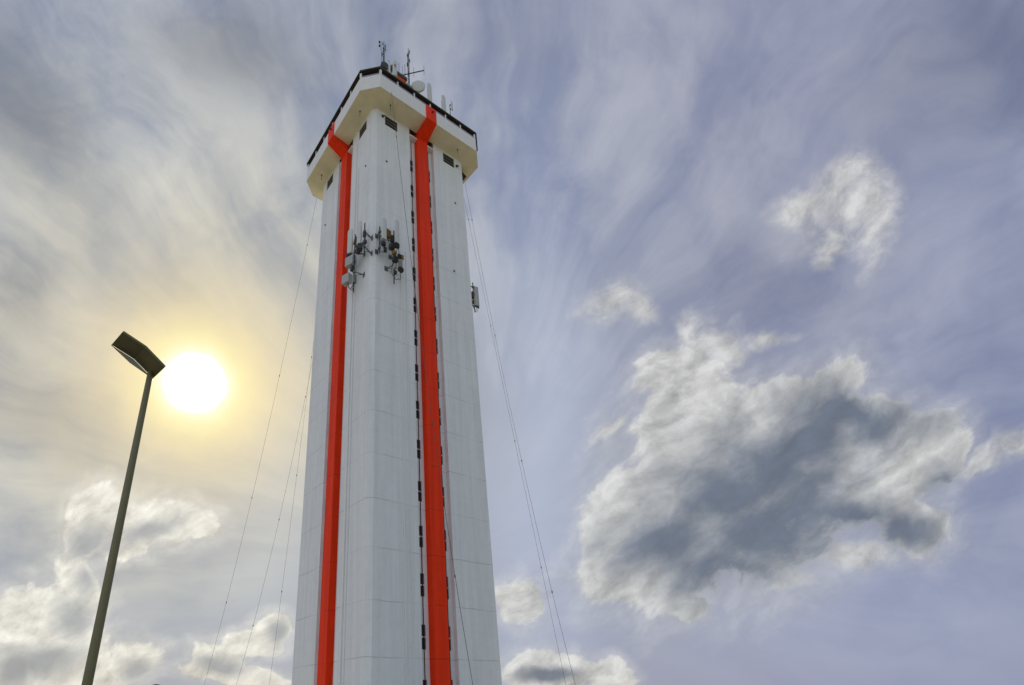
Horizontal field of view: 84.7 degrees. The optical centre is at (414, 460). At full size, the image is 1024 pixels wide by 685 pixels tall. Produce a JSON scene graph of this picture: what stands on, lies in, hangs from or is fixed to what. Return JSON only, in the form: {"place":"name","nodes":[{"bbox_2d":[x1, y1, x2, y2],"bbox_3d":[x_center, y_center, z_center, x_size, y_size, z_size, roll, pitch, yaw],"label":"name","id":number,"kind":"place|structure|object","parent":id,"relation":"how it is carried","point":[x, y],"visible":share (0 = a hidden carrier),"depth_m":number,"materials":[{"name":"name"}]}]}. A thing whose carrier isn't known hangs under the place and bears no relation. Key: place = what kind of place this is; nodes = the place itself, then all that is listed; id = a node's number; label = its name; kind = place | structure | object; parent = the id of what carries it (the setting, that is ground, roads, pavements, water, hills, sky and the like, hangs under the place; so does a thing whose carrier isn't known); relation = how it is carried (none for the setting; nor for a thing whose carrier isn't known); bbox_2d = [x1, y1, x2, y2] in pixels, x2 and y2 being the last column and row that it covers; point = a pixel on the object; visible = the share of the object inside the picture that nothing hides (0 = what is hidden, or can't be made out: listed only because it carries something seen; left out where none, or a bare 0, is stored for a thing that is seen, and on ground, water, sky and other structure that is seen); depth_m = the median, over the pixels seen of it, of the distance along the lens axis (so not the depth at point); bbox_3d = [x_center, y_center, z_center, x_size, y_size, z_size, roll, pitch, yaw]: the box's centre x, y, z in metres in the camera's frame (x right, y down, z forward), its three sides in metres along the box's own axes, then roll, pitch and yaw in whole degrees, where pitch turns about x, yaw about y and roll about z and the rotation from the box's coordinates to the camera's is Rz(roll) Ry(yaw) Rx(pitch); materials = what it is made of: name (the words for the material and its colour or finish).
{"place":"outdoors","nodes":[
{"label":"outdoors","id":0,"kind":"place"},
{"bbox_2d":[292,66,501,684],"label":"observation tower","id":1,"kind":"structure","parent":0,"point":[378,601],"depth_m":47.00,"materials":[{"name":"white paint"}]},
{"bbox_2d":[204,199,316,683],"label":"light string","id":2,"kind":"object","parent":1,"relation":"attached to","point":[263,447],"visible":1,"depth_m":67.05,"materials":[{"name":"grey metal"}]},
{"bbox_2d":[236,366,311,683],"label":"light string","id":3,"kind":"object","parent":1,"relation":"attached to","point":[277,526],"visible":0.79,"depth_m":65.11,"materials":[{"name":"grey metal"}]},
{"bbox_2d":[269,342,313,684],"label":"light string","id":4,"kind":"object","parent":1,"relation":"attached to","point":[290,523],"visible":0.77,"depth_m":64.36,"materials":[{"name":"grey metal"}]},
{"bbox_2d":[327,175,332,189],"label":"gallery window","id":5,"kind":"structure","parent":1,"relation":"in","point":[330,181],"depth_m":65.29,"materials":[{"name":"black glass"}]},
{"bbox_2d":[342,229,364,292],"bbox_3d":[-5.613,-18.452,51.380,1.111,7.900,2.536,20,-31,-39],"label":"cell antenna","id":6,"kind":"object","parent":1,"relation":"attached to","point":[348,278],"visible":0.84,"depth_m":51.15,"materials":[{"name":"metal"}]},
{"bbox_2d":[360,121,366,137],"bbox_3d":[-5.435,-35.526,59.373,0.090,1.474,1.574,15,-28,-32],"label":"gallery window","id":7,"kind":"structure","parent":1,"relation":"in","point":[363,129],"depth_m":59.42,"materials":[{"name":"black glass"}]},
{"bbox_2d":[357,221,372,255],"bbox_3d":[-4.573,-20.124,50.587,1.286,4.475,1.206,-16,-28,30],"label":"cell antenna","id":8,"kind":"object","parent":1,"relation":"attached to","point":[360,246],"visible":1,"depth_m":50.27,"materials":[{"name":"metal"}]},
{"bbox_2d":[375,217,390,254],"bbox_3d":[-2.747,-20.346,50.702,1.320,4.100,1.086,15,-28,-32],"label":"cell antenna","id":9,"kind":"object","parent":1,"relation":"attached to","point":[386,234],"visible":1,"depth_m":50.31,"materials":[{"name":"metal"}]},
{"bbox_2d":[380,61,387,69],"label":"drum antenna","id":10,"kind":"object","parent":1,"relation":"on","point":[384,64],"visible":0.62,"depth_m":61.55,"materials":[{"name":"metal"}]},
{"bbox_2d":[382,44,385,60],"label":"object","id":11,"kind":"object","parent":1,"relation":"on","point":[384,49],"visible":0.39,"depth_m":63.99,"materials":[{"name":"metal"}]},
{"bbox_2d":[385,116,396,131],"bbox_3d":[-2.483,-35.831,58.828,1.564,1.474,0.090,15,-28,-32],"label":"gallery window","id":12,"kind":"structure","parent":1,"relation":"in","point":[390,123],"depth_m":58.86,"materials":[{"name":"black glass"}]},
{"bbox_2d":[384,219,403,283],"bbox_3d":[-1.823,-19.110,50.822,1.498,7.500,1.114,15,-28,-32],"label":"cell antenna","id":13,"kind":"object","parent":1,"relation":"attached to","point":[394,244],"visible":1,"depth_m":50.36,"materials":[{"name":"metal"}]},
{"bbox_2d":[392,60,396,74],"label":"panel antenna","id":14,"kind":"object","parent":1,"relation":"on","point":[394,68],"visible":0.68,"depth_m":60.51,"materials":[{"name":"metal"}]},
{"bbox_2d":[397,71,406,83],"bbox_3d":[-1.686,-41.595,62.021,1.430,4.030,1.300,15,-28,-32],"label":"equipment cabinet","id":15,"kind":"object","parent":1,"relation":"on","point":[401,77],"visible":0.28,"depth_m":62.17,"materials":[{"name":"metal"}]},
{"bbox_2d":[407,50,409,83],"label":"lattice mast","id":16,"kind":"object","parent":1,"relation":"on","point":[408,61],"visible":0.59,"depth_m":65.28,"materials":[{"name":"metal"}]},
{"bbox_2d":[403,67,423,75],"bbox_3d":[-0.125,-45.280,64.419,2.676,1.785,0.120,-6,-24,10],"label":"beam antenna","id":17,"kind":"object","parent":16,"relation":"attached to","point":[413,72],"visible":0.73,"depth_m":64.41,"materials":[{"name":"metal"}]},
{"bbox_2d":[411,211,413,223],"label":"slot window","id":18,"kind":"structure","parent":1,"relation":"in","point":[412,214],"depth_m":56.01,"materials":[{"name":"black glass"}]},
{"bbox_2d":[412,238,414,251],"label":"slot window","id":19,"kind":"structure","parent":1,"relation":"in","point":[413,248],"depth_m":54.47,"materials":[{"name":"black glass"}]},
{"bbox_2d":[414,330,416,344],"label":"slot window","id":20,"kind":"structure","parent":1,"relation":"in","point":[415,332],"depth_m":50.09,"materials":[{"name":"black glass"}]},
{"bbox_2d":[415,364,417,380],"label":"slot window","id":21,"kind":"structure","parent":1,"relation":"in","point":[416,366],"depth_m":48.62,"materials":[{"name":"black glass"}]},
{"bbox_2d":[416,401,418,417],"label":"slot window","id":22,"kind":"structure","parent":1,"relation":"in","point":[417,403],"depth_m":47.08,"materials":[{"name":"black glass"}]},
{"bbox_2d":[417,440,419,457],"bbox_3d":[0.333,-0.920,45.508,0.394,1.714,0.120,15,-28,-32],"label":"slot window","id":23,"kind":"structure","parent":1,"relation":"in","point":[418,444],"depth_m":45.59,"materials":[{"name":"black glass"}]},
{"bbox_2d":[412,80,424,92],"bbox_3d":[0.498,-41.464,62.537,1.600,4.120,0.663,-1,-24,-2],"label":"dish antenna","id":24,"kind":"object","parent":1,"relation":"on","point":[418,86],"visible":0.8,"depth_m":62.80,"materials":[{"name":"metal"}]},
{"bbox_2d":[418,481,421,501],"bbox_3d":[0.408,2.468,44.011,0.394,1.714,0.120,15,-28,-32],"label":"slot window","id":25,"kind":"structure","parent":1,"relation":"in","point":[419,485],"depth_m":43.98,"materials":[{"name":"black glass"}]},
{"bbox_2d":[419,526,422,546],"bbox_3d":[0.482,5.856,42.514,0.394,1.714,0.120,15,-28,-32],"label":"slot window","id":26,"kind":"structure","parent":1,"relation":"in","point":[419,526],"depth_m":42.51,"materials":[{"name":"black glass"}]},
{"bbox_2d":[420,573,423,596],"bbox_3d":[0.557,9.244,41.017,0.394,1.714,0.120,15,-28,-32],"label":"slot window","id":27,"kind":"structure","parent":1,"relation":"in","point":[420,573],"depth_m":41.05,"materials":[{"name":"black glass"}]},
{"bbox_2d":[421,625,425,649],"bbox_3d":[0.631,12.632,39.519,0.394,1.714,0.120,15,-28,-32],"label":"slot window","id":28,"kind":"structure","parent":1,"relation":"in","point":[423,637],"depth_m":39.50,"materials":[{"name":"black glass"}]},
{"bbox_2d":[427,83,431,101],"bbox_3d":[1.737,-41.481,63.005,0.641,4.480,0.490,15,-28,-32],"label":"panel antenna","id":29,"kind":"object","parent":1,"relation":"on","point":[429,93],"visible":0.78,"depth_m":63.05,"materials":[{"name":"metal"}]},
{"bbox_2d":[391,92,472,683],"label":"light string","id":30,"kind":"object","parent":1,"relation":"hanging from","point":[431,414],"visible":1,"depth_m":44.81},
{"bbox_2d":[441,95,445,110],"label":"panel antenna","id":31,"kind":"object","parent":1,"relation":"on","point":[443,101],"visible":0.66,"depth_m":64.09,"materials":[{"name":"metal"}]},
{"bbox_2d":[443,153,453,167],"bbox_3d":[3.877,-34.162,62.921,1.574,1.474,0.090,15,-28,-32],"label":"gallery window","id":32,"kind":"structure","parent":1,"relation":"in","point":[446,159],"depth_m":62.96,"materials":[{"name":"black glass"}]},
{"bbox_2d":[471,282,479,311],"bbox_3d":[6.130,-17.284,58.320,1.580,3.900,0.431,15,-28,-32],"label":"cell antenna","id":33,"kind":"object","parent":1,"relation":"attached to","point":[475,294],"visible":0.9,"depth_m":58.41,"materials":[{"name":"metal"}]},
{"bbox_2d":[464,201,565,683],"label":"light string","id":34,"kind":"object","parent":1,"relation":"attached to","point":[516,449],"visible":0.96,"depth_m":61.44,"materials":[{"name":"grey metal"}]},
{"bbox_2d":[465,185,574,681],"bbox_3d":[9.738,-6.754,54.995,5.913,59.613,0.102,-3,-24,5],"label":"light string","id":35,"kind":"object","parent":1,"relation":"attached to","point":[521,459],"visible":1,"depth_m":51.43,"materials":[{"name":"grey metal"}]},
{"bbox_2d":[0,0,1023,684],"label":"sky","id":36,"kind":"structure","parent":0,"point":[752,270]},
{"label":"car park","id":37,"kind":"structure","parent":0,"visible":0},
{"bbox_2d":[81,331,165,684],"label":"street lamp","id":38,"kind":"object","parent":37,"relation":"on","point":[147,361],"visible":1,"depth_m":7.22,"materials":[{"name":"grey metal"}]}
]}

